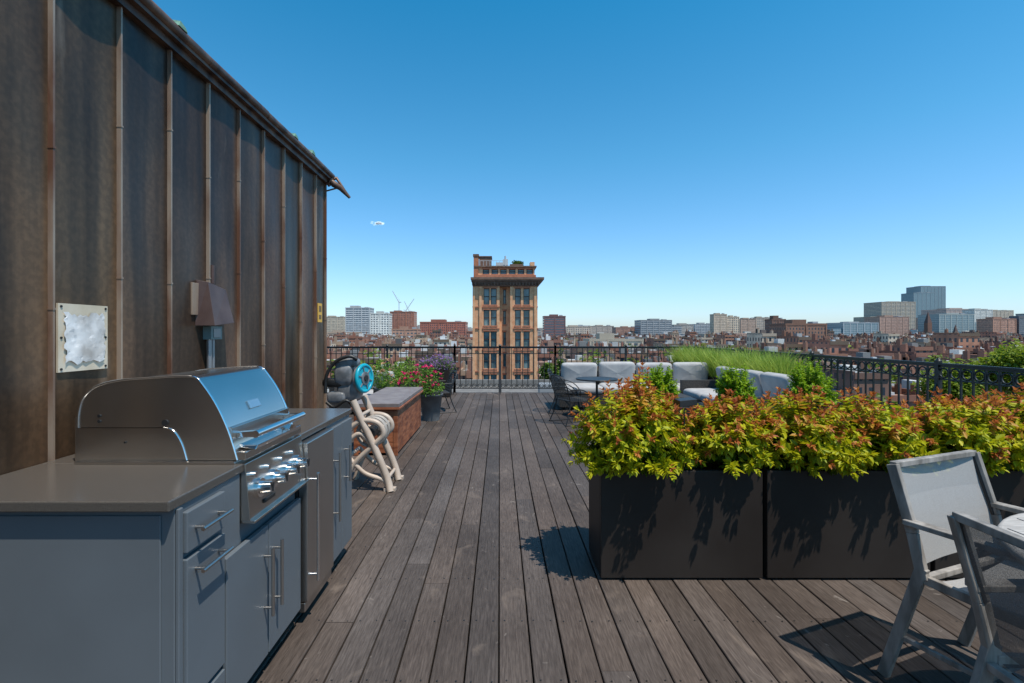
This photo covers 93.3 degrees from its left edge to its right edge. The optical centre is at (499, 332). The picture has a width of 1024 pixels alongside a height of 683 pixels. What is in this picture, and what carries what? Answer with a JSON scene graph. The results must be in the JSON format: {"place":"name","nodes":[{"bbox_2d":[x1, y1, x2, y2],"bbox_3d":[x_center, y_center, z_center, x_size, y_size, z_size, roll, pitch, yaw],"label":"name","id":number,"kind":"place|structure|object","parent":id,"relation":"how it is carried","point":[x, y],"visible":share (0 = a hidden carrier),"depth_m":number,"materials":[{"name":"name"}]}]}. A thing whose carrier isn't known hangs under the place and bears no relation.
{"place":"outdoors","nodes":[
{"label":"outdoors","id":0,"kind":"place"},
{"bbox_2d":[327,316,344,331],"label":"tan office building","id":1,"kind":"structure","parent":0,"point":[335,323],"depth_m":980.00,"materials":[{"name":"beige concrete"}]},
{"bbox_2d":[345,306,373,335],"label":"grey office tower","id":2,"kind":"structure","parent":0,"point":[357,318],"depth_m":880.00,"materials":[{"name":"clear glass"}]},
{"bbox_2d":[329,370,404,411],"bbox_3d":[-2.345,1.044,8.614,1.012,0.711,0.850,0,0,20],"label":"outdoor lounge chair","id":3,"kind":"object","parent":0,"point":[347,405],"visible":0.08,"depth_m":8.37,"materials":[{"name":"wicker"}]},
{"bbox_2d":[370,311,391,336],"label":"white apartment tower","id":4,"kind":"structure","parent":0,"point":[381,322],"depth_m":760.00,"materials":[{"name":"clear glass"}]},
{"bbox_2d":[390,310,416,328],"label":"brick apartment tower","id":5,"kind":"structure","parent":0,"point":[404,318],"depth_m":820.00,"materials":[{"name":"red brick"}]},
{"bbox_2d":[392,326,420,337],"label":"tan apartment block","id":6,"kind":"structure","parent":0,"point":[413,332],"depth_m":560.00,"materials":[{"name":"pink concrete"}]},
{"bbox_2d":[420,319,467,335],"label":"brick apartment block","id":7,"kind":"structure","parent":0,"point":[444,325],"depth_m":640.00,"materials":[{"name":"red brick"}]},
{"bbox_2d":[417,379,553,393],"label":"neighbouring flat roof building","id":8,"kind":"structure","parent":0,"point":[494,381],"depth_m":29.60,"materials":[{"name":"grey concrete"}]},
{"bbox_2d":[471,254,543,378],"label":"brownstone apartment tower","id":9,"kind":"structure","parent":0,"point":[504,306],"depth_m":74.00,"materials":[{"name":"beige stone"}]},
{"bbox_2d":[512,260,523,265],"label":"roof garden shrub","id":10,"kind":"object","parent":9,"relation":"on","point":[516,262],"visible":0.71,"depth_m":75.64,"materials":[{"name":"green plant"}]},
{"bbox_2d":[542,314,565,337],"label":"dark brick tower","id":11,"kind":"structure","parent":0,"point":[554,324],"depth_m":720.00,"materials":[{"name":"brown brick"}]},
{"bbox_2d":[566,325,590,335],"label":"tan apartment block","id":12,"kind":"structure","parent":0,"point":[573,329],"depth_m":900.00,"materials":[{"name":"beige concrete"}]},
{"bbox_2d":[153,0,1023,327],"label":"sky","id":13,"kind":"structure","parent":0,"point":[678,161],"materials":[{"name":"blue"}]},
{"bbox_2d":[591,325,613,333],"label":"tan apartment block","id":14,"kind":"structure","parent":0,"point":[601,328],"depth_m":1100.00,"materials":[{"name":"beige concrete"}]},
{"bbox_2d":[612,326,634,333],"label":"brick apartment block","id":15,"kind":"structure","parent":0,"point":[622,329],"depth_m":1000.00,"materials":[{"name":"beige brick"}]},
{"bbox_2d":[634,319,681,335],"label":"grey office building","id":16,"kind":"structure","parent":0,"point":[651,326],"depth_m":950.00,"materials":[{"name":"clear glass"}]},
{"bbox_2d":[327,338,1012,411],"bbox_3d":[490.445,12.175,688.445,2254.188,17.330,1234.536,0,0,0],"label":"distant street trees","id":17,"kind":"object","parent":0,"point":[893,377],"visible":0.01,"depth_m":115.25,"materials":[{"name":"green plant"}]},
{"bbox_2d":[672,323,693,333],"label":"tan apartment block","id":18,"kind":"structure","parent":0,"point":[685,326],"depth_m":1100.00,"materials":[{"name":"beige concrete"}]},
{"bbox_2d":[690,323,709,333],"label":"grey office building","id":19,"kind":"structure","parent":0,"point":[701,328],"depth_m":1200.00,"materials":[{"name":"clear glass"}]},
{"bbox_2d":[710,313,728,333],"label":"tan apartment tower","id":20,"kind":"structure","parent":0,"point":[719,323],"depth_m":950.00,"materials":[{"name":"beige concrete"}]},
{"bbox_2d":[727,315,738,332],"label":"tan apartment tower","id":21,"kind":"structure","parent":0,"point":[732,321],"depth_m":960.00,"materials":[{"name":"beige concrete"}]},
{"bbox_2d":[739,318,755,332],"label":"brick apartment block","id":22,"kind":"structure","parent":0,"point":[747,324],"depth_m":1000.00,"materials":[{"name":"beige brick"}]},
{"bbox_2d":[753,317,769,329],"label":"tan apartment block","id":23,"kind":"structure","parent":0,"point":[760,323],"depth_m":1050.00,"materials":[{"name":"beige concrete"}]},
{"bbox_2d":[764,316,785,332],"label":"brick townhouse block","id":24,"kind":"structure","parent":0,"point":[774,320],"depth_m":522.80,"materials":[{"name":"brown brick"}]},
{"bbox_2d":[769,320,826,338],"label":"brick townhouse block","id":25,"kind":"structure","parent":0,"point":[804,328],"depth_m":400.00,"materials":[{"name":"brown brick"}]},
{"bbox_2d":[827,322,878,335],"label":"glass office building","id":26,"kind":"structure","parent":0,"point":[850,328],"depth_m":900.00,"materials":[{"name":"glass"}]},
{"bbox_2d":[853,301,915,329],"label":"tan office building","id":27,"kind":"structure","parent":0,"point":[896,308],"depth_m":1350.00,"materials":[{"name":"grey concrete"}]},
{"bbox_2d":[864,315,908,334],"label":"brick apartment block","id":28,"kind":"structure","parent":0,"point":[890,324],"depth_m":1050.00,"materials":[{"name":"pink brick"}]},
{"bbox_2d":[901,292,934,317],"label":"glass office tower","id":29,"kind":"structure","parent":0,"point":[924,300],"depth_m":1600.00,"materials":[{"name":"blue glass"}]},
{"bbox_2d":[906,286,945,308],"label":"glass office tower","id":30,"kind":"structure","parent":0,"point":[940,295],"depth_m":1640.00,"materials":[{"name":"blue glass"}]},
{"bbox_2d":[917,313,975,332],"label":"pale glass building","id":31,"kind":"structure","parent":0,"point":[941,322],"depth_m":1050.00,"materials":[{"name":"glass"}]},
{"bbox_2d":[916,308,981,329],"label":"pink office building","id":32,"kind":"structure","parent":0,"point":[946,310],"depth_m":1370.82,"materials":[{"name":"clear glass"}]},
{"bbox_2d":[976,317,1015,332],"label":"brick apartment block","id":33,"kind":"structure","parent":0,"point":[994,324],"depth_m":900.00,"materials":[{"name":"pink brick"}]},
{"bbox_2d":[993,310,1013,317],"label":"tan office building","id":34,"kind":"structure","parent":0,"point":[1003,313],"depth_m":1400.00,"materials":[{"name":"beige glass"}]},
{"bbox_2d":[1009,316,1023,333],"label":"dark office block","id":35,"kind":"structure","parent":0,"point":[1019,324],"depth_m":900.00,"materials":[{"name":"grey glass"}]},
{"label":"ground","id":36,"kind":"structure","parent":0,"visible":0},
{"bbox_2d":[327,330,361,335],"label":"brick apartment block","id":37,"kind":"structure","parent":36,"relation":"on","point":[339,331],"depth_m":600.00,"materials":[{"name":"beige brick"}]},
{"bbox_2d":[394,395,602,682],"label":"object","id":38,"kind":"structure","parent":36,"relation":"on","point":[499,567],"depth_m":2.82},
{"bbox_2d":[247,392,1021,682],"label":"wood deck","id":39,"kind":"structure","parent":38,"relation":"on","point":[353,623],"depth_m":2.50,"materials":[{"name":"wood"}]},
{"bbox_2d":[0,0,334,474],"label":"copper clad penthouse","id":40,"kind":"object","parent":39,"relation":"on","point":[156,160],"visible":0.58,"depth_m":2.29,"materials":[{"name":"brown metal"}]},
{"bbox_2d":[56,303,107,372],"bbox_3d":[-1.709,0.020,1.990,0.018,0.270,0.236,0,0,0],"label":"wall notice board","id":41,"kind":"object","parent":40,"relation":"attached to","point":[81,337],"depth_m":1.97,"materials":[{"name":"plastic"}]},
{"bbox_2d":[191,265,233,367],"bbox_3d":[-1.670,0.025,2.840,0.100,0.850,0.299,0,0,0],"label":"wall electrical fixture","id":42,"kind":"object","parent":40,"relation":"attached to","point":[210,308],"depth_m":2.80,"materials":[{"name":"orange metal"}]},
{"bbox_2d":[318,303,321,321],"bbox_3d":[-1.714,-0.190,4.610,0.008,0.180,0.100,0,0,0],"label":"warning label","id":43,"kind":"object","parent":40,"relation":"attached to","point":[319,312],"visible":1,"depth_m":4.59,"materials":[{"name":"yellow plastic"}]},
{"bbox_2d":[327,177,350,197],"bbox_3d":[-1.619,-1.445,4.812,0.252,0.210,0.103,0,0,-32],"label":"roof gutter spout","id":44,"kind":"object","parent":40,"relation":"attached to","point":[336,185],"visible":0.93,"depth_m":4.78,"materials":[{"name":"orange metal"}]},
{"bbox_2d":[0,408,351,682],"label":"outdoor kitchen cabinets","id":45,"kind":"object","parent":39,"relation":"on","point":[145,573],"visible":0.86,"depth_m":1.43,"materials":[{"name":"metal"}]},
{"bbox_2d":[74,366,309,522],"bbox_3d":[-1.237,0.434,2.046,0.727,0.553,0.517,0,0,0],"label":"gas grill","id":46,"kind":"object","parent":45,"relation":"on","point":[243,416],"visible":0.99,"depth_m":1.81,"materials":[{"name":"silver metal"}]},
{"bbox_2d":[295,428,332,611],"bbox_3d":[-1.236,0.934,2.494,0.728,0.812,0.363,0,0,0],"label":"outdoor refrigerator","id":47,"kind":"object","parent":45,"relation":"in","point":[314,493],"visible":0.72,"depth_m":2.40,"materials":[{"name":"silver metal"}]},
{"bbox_2d":[322,355,403,492],"bbox_3d":[-1.255,0.804,4.437,0.670,1.219,0.437,0,0,0],"label":"hose reel cart","id":48,"kind":"object","parent":39,"relation":"on","point":[352,380],"visible":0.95,"depth_m":4.31,"materials":[{"name":"beige plastic"}]},
{"bbox_2d":[351,387,422,455],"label":"brick wall","id":49,"kind":"structure","parent":39,"relation":"on","point":[401,406],"depth_m":5.83,"materials":[{"name":"brown brick"}]},
{"bbox_2d":[327,344,455,393],"bbox_3d":[-2.625,0.836,11.136,3.210,1.133,0.387,0,0,0],"label":"iron railing","id":50,"kind":"object","parent":39,"relation":"on","point":[387,347],"visible":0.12,"depth_m":11.29,"materials":[{"name":"black metal"}]},
{"bbox_2d":[421,392,442,420],"bbox_3d":[-1.100,1.188,7.750,0.389,0.424,0.389,0,0,0],"label":"flower pot","id":51,"kind":"object","parent":39,"relation":"on","point":[430,406],"visible":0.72,"depth_m":7.62,"materials":[{"name":"plastic"}]},
{"bbox_2d":[396,363,444,396],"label":"pink petunias","id":52,"kind":"object","parent":51,"relation":"in","point":[423,383],"visible":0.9,"depth_m":7.63,"materials":[{"name":"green plant"}]},
{"bbox_2d":[423,368,451,396],"bbox_3d":[-1.370,1.100,10.700,0.580,0.600,0.500,0,0,0],"label":"planter box","id":53,"kind":"object","parent":39,"relation":"on","point":[447,373],"visible":0.36,"depth_m":10.45,"materials":[{"name":"metal"}]},
{"bbox_2d":[419,353,455,372],"bbox_3d":[-1.375,0.683,10.703,0.882,0.465,0.687,0,0,0],"label":"lavender","id":54,"kind":"object","parent":53,"relation":"in","point":[443,363],"visible":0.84,"depth_m":10.59,"materials":[{"name":"purple plant"}]},
{"bbox_2d":[426,370,456,412],"bbox_3d":[-1.083,1.037,8.614,0.619,0.730,0.501,0,0,-20],"label":"wrought iron chair","id":55,"kind":"object","parent":39,"relation":"on","point":[450,383],"visible":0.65,"depth_m":8.65,"materials":[{"name":"black metal"}]},
{"bbox_2d":[456,344,499,394],"bbox_3d":[-0.525,0.836,11.136,1.110,1.133,0.387,0,0,0],"label":"iron railing","id":56,"kind":"object","parent":39,"relation":"on","point":[471,353],"visible":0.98,"depth_m":11.29,"materials":[{"name":"black metal"}]},
{"bbox_2d":[499,344,554,393],"bbox_3d":[0.660,0.836,11.136,1.340,1.133,0.387,0,0,0],"label":"iron railing","id":57,"kind":"object","parent":39,"relation":"on","point":[527,353],"visible":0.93,"depth_m":11.29,"materials":[{"name":"black metal"}]},
{"bbox_2d":[547,369,583,414],"bbox_3d":[1.161,1.019,8.510,0.619,0.767,0.501,0,0,15],"label":"wrought iron chair","id":58,"kind":"object","parent":39,"relation":"on","point":[550,373],"visible":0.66,"depth_m":8.50,"materials":[{"name":"black metal"}]},
{"bbox_2d":[549,374,592,426],"bbox_3d":[1.124,1.019,7.533,0.619,0.767,0.501,0,0,-25],"label":"wrought iron chair","id":59,"kind":"object","parent":39,"relation":"on","point":[570,399],"visible":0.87,"depth_m":7.47,"materials":[{"name":"black metal"}]},
{"bbox_2d":[576,376,617,413],"bbox_3d":[1.620,1.084,8.050,0.704,0.647,0.704,0,0,0],"label":"bistro table","id":60,"kind":"object","parent":39,"relation":"on","point":[597,379],"visible":0.73,"depth_m":8.03,"materials":[{"name":"black metal"}]},
{"bbox_2d":[554,344,695,373],"bbox_3d":[2.950,0.836,11.136,3.360,1.133,0.387,0,0,0],"label":"iron railing","id":61,"kind":"object","parent":39,"relation":"on","point":[625,346],"visible":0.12,"depth_m":11.29,"materials":[{"name":"black metal"}]},
{"bbox_2d":[554,362,716,409],"bbox_3d":[2.620,0.980,9.115,3.080,0.840,0.850,0,0,0],"label":"outdoor sofa","id":62,"kind":"object","parent":39,"relation":"on","point":[571,371],"visible":0.48,"depth_m":9.28,"materials":[{"name":"fabric"}]},
{"bbox_2d":[589,459,762,577],"bbox_3d":[1.030,1.090,2.915,0.915,0.620,0.370,0,0,0],"label":"planter box","id":63,"kind":"object","parent":39,"relation":"on","point":[696,522],"visible":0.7,"depth_m":2.73,"materials":[{"name":"metal"}]},
{"bbox_2d":[561,362,705,481],"bbox_3d":[0.768,0.514,2.877,0.798,0.674,0.770,0,0,0],"label":"spirea shrub","id":64,"kind":"object","parent":63,"relation":"in","point":[637,428],"visible":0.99,"depth_m":2.73,"materials":[{"name":"green plant"}]},
{"bbox_2d":[674,397,696,469],"bbox_3d":[1.080,0.590,2.810,0.100,0.420,0.100,0,0,0],"label":"solar path light","id":65,"kind":"object","parent":63,"relation":"on","point":[685,401],"visible":0.73,"depth_m":2.76,"materials":[{"name":"black metal"}]},
{"bbox_2d":[676,388,779,479],"bbox_3d":[1.342,0.591,2.907,0.584,0.519,0.715,0,0,0],"label":"spirea shrub","id":66,"kind":"object","parent":63,"relation":"in","point":[733,437],"visible":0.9,"depth_m":2.75,"materials":[{"name":"green plant"}]},
{"bbox_2d":[678,393,692,397],"bbox_3d":[2.500,1.170,7.800,1.000,0.340,0.600,0,0,0],"label":"coffee table","id":67,"kind":"object","parent":39,"relation":"on","point":[680,395],"visible":0.16,"depth_m":7.63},
{"bbox_2d":[671,402,704,415],"bbox_3d":[1.750,1.090,5.235,0.900,0.620,0.370,0,0,0],"label":"planter box","id":68,"kind":"object","parent":39,"relation":"on","point":[686,410],"depth_m":5.05,"materials":[{"name":"metal"}]},
{"bbox_2d":[643,363,680,402],"bbox_3d":[1.719,0.589,5.221,0.466,0.524,0.429,0,0,0],"label":"boxwood shrub","id":69,"kind":"object","parent":68,"relation":"in","point":[658,381],"visible":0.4,"depth_m":5.14,"materials":[{"name":"green plant"}]},
{"bbox_2d":[680,366,792,402],"bbox_3d":[3.635,0.983,7.450,0.850,0.834,2.360,0,0,0],"label":"outdoor sofa","id":70,"kind":"object","parent":39,"relation":"on","point":[699,390],"visible":0.35,"depth_m":7.27,"materials":[{"name":"fabric"}]},
{"bbox_2d":[698,402,779,421],"bbox_3d":[2.670,1.090,5.235,0.900,0.620,0.370,0,0,0],"label":"planter box","id":71,"kind":"object","parent":39,"relation":"on","point":[702,403],"visible":0.06,"depth_m":5.36,"materials":[{"name":"metal"}]},
{"bbox_2d":[713,363,758,405],"bbox_3d":[2.557,0.582,5.224,0.490,0.537,0.469,0,0,0],"label":"boxwood shrub","id":72,"kind":"object","parent":71,"relation":"in","point":[741,385],"visible":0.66,"depth_m":5.16,"materials":[{"name":"green plant"}]},
{"bbox_2d":[812,402,872,419],"bbox_3d":[3.570,1.090,5.235,0.860,0.620,0.370,0,0,0],"label":"planter box","id":73,"kind":"object","parent":39,"relation":"on","point":[840,403],"visible":0.03,"depth_m":5.39,"materials":[{"name":"metal"}]},
{"bbox_2d":[781,357,841,406],"bbox_3d":[3.332,0.556,5.224,0.576,0.590,0.540,0,0,0],"label":"boxwood shrub","id":74,"kind":"object","parent":73,"relation":"in","point":[800,376],"visible":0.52,"depth_m":5.15,"materials":[{"name":"green plant"}]},
{"bbox_2d":[757,463,929,577],"bbox_3d":[1.974,1.090,2.915,0.923,0.620,0.370,0,0,0],"label":"planter box","id":75,"kind":"object","parent":39,"relation":"on","point":[828,525],"visible":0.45,"depth_m":2.73,"materials":[{"name":"metal"}]},
{"bbox_2d":[748,385,941,481],"bbox_3d":[2.011,0.578,2.910,1.100,0.546,0.749,0,0,0],"label":"spirea shrub","id":76,"kind":"object","parent":75,"relation":"in","point":[840,440],"visible":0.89,"depth_m":2.73,"materials":[{"name":"green plant"}]},
{"bbox_2d":[695,344,1023,411],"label":"iron railing","id":77,"kind":"object","parent":39,"relation":"on","point":[937,364],"visible":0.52,"depth_m":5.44,"materials":[{"name":"black metal"}]},
{"bbox_2d":[877,450,1023,682],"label":"sling patio chair","id":78,"kind":"object","parent":39,"relation":"on","point":[931,492],"visible":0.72,"depth_m":1.97,"materials":[{"name":"grey fabric"}]},
{"bbox_2d":[930,470,1023,577],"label":"planter box","id":79,"kind":"object","parent":39,"relation":"on","point":[1007,487],"visible":0.01,"depth_m":2.73,"materials":[{"name":"metal"}]},
{"bbox_2d":[892,382,1023,477],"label":"spirea shrub","id":80,"kind":"object","parent":79,"relation":"in","point":[992,431],"visible":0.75,"depth_m":2.76,"materials":[{"name":"green plant"}]},
{"bbox_2d":[947,512,1023,682],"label":"sling patio chair","id":81,"kind":"object","parent":39,"relation":"on","point":[991,557],"visible":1,"depth_m":1.34,"materials":[{"name":"grey"}]},
{"bbox_2d":[997,513,1023,536],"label":"round patio table","id":82,"kind":"object","parent":39,"relation":"on","point":[1014,524],"visible":0.46,"depth_m":1.64,"materials":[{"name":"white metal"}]},
{"bbox_3d":[4.235,1.125,7.425,0.370,0.550,1.050,0,0,0],"label":"planter box","id":83,"kind":"object","parent":39,"relation":"on","visible":0},
{"bbox_2d":[732,346,832,378],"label":"ornamental grass","id":84,"kind":"object","parent":83,"relation":"in","point":[780,365],"depth_m":7.27,"materials":[{"name":"green plant"}]},
{"bbox_3d":[4.235,1.125,9.625,0.370,0.550,1.050,0,0,0],"label":"planter box","id":85,"kind":"object","parent":39,"relation":"on","visible":0},
{"bbox_2d":[675,342,748,378],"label":"ornamental grass","id":86,"kind":"object","parent":85,"relation":"in","point":[702,359],"depth_m":9.39,"materials":[{"name":"green plant"}]},
{"bbox_2d":[537,359,563,378],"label":"street tree","id":87,"kind":"object","parent":36,"relation":"on","point":[541,371],"visible":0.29,"depth_m":61.88,"materials":[{"name":"green plant"}]},
{"bbox_2d":[571,333,643,345],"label":"pale low office block","id":88,"kind":"structure","parent":36,"relation":"on","point":[609,338],"depth_m":330.00,"materials":[{"name":"white concrete"}]},
{"bbox_2d":[327,328,1023,417],"bbox_3d":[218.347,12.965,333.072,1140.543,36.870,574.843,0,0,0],"label":"brick rowhouse district","id":89,"kind":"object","parent":36,"relation":"on","point":[965,346],"visible":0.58,"depth_m":202.08,"materials":[{"name":"brown brick"}]},
{"bbox_2d":[417,325,1023,336],"bbox_3d":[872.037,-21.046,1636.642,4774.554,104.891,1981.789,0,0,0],"label":"distant city buildings","id":90,"kind":"structure","parent":36,"relation":"on","point":[540,332],"depth_m":889.68,"materials":[{"name":"brown brick"}]},
{"bbox_2d":[924,313,957,333],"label":"church spire","id":91,"kind":"structure","parent":36,"relation":"on","point":[927,325],"depth_m":896.53,"materials":[{"name":"stone"}]},
{"bbox_2d":[909,358,990,407],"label":"street tree","id":92,"kind":"object","parent":36,"relation":"on","point":[955,389],"visible":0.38,"depth_m":66.58,"materials":[{"name":"green plant"}]},
{"bbox_2d":[962,308,992,321],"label":"white apartment tower","id":93,"kind":"structure","parent":36,"relation":"on","point":[979,313],"depth_m":1150.00,"materials":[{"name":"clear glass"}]},
{"bbox_2d":[973,338,1023,397],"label":"street tree","id":94,"kind":"object","parent":36,"relation":"on","point":[1013,356],"visible":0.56,"depth_m":65.78,"materials":[{"name":"green plant"}]},
{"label":"planter box","id":95,"kind":"object","parent":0,"visible":0},
{"bbox_2d":[700,345,776,374],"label":"ornamental grass","id":96,"kind":"object","parent":95,"relation":"in","point":[729,360],"depth_m":8.34,"materials":[{"name":"green plant"}]},
{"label":"planter box","id":97,"kind":"object","parent":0,"visible":0},
{"bbox_2d":[661,344,711,363],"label":"ornamental grass","id":98,"kind":"object","parent":97,"relation":"in","point":[678,356],"depth_m":10.83,"materials":[{"name":"green plant"}]},
{"bbox_3d":[-1.850,1.148,7.900,0.389,0.504,0.389,0,0,0],"label":"flower pot","id":99,"kind":"object","parent":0,"visible":0},
{"bbox_2d":[371,358,406,389],"bbox_3d":[-1.843,0.682,7.902,0.656,0.532,0.648,0,0,0],"label":"shrub","id":100,"kind":"object","parent":99,"relation":"in","point":[385,382],"visible":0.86,"depth_m":7.85,"materials":[{"name":"green plant"}]},
{"bbox_3d":[-2.000,1.223,10.300,0.389,0.354,0.389,0,0,0],"label":"flower pot","id":101,"kind":"object","parent":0,"visible":0},
{"bbox_2d":[393,356,417,384],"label":"potted foliage","id":102,"kind":"object","parent":101,"relation":"on","point":[411,368],"visible":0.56,"depth_m":10.25,"materials":[{"name":"green plant"}]}
]}

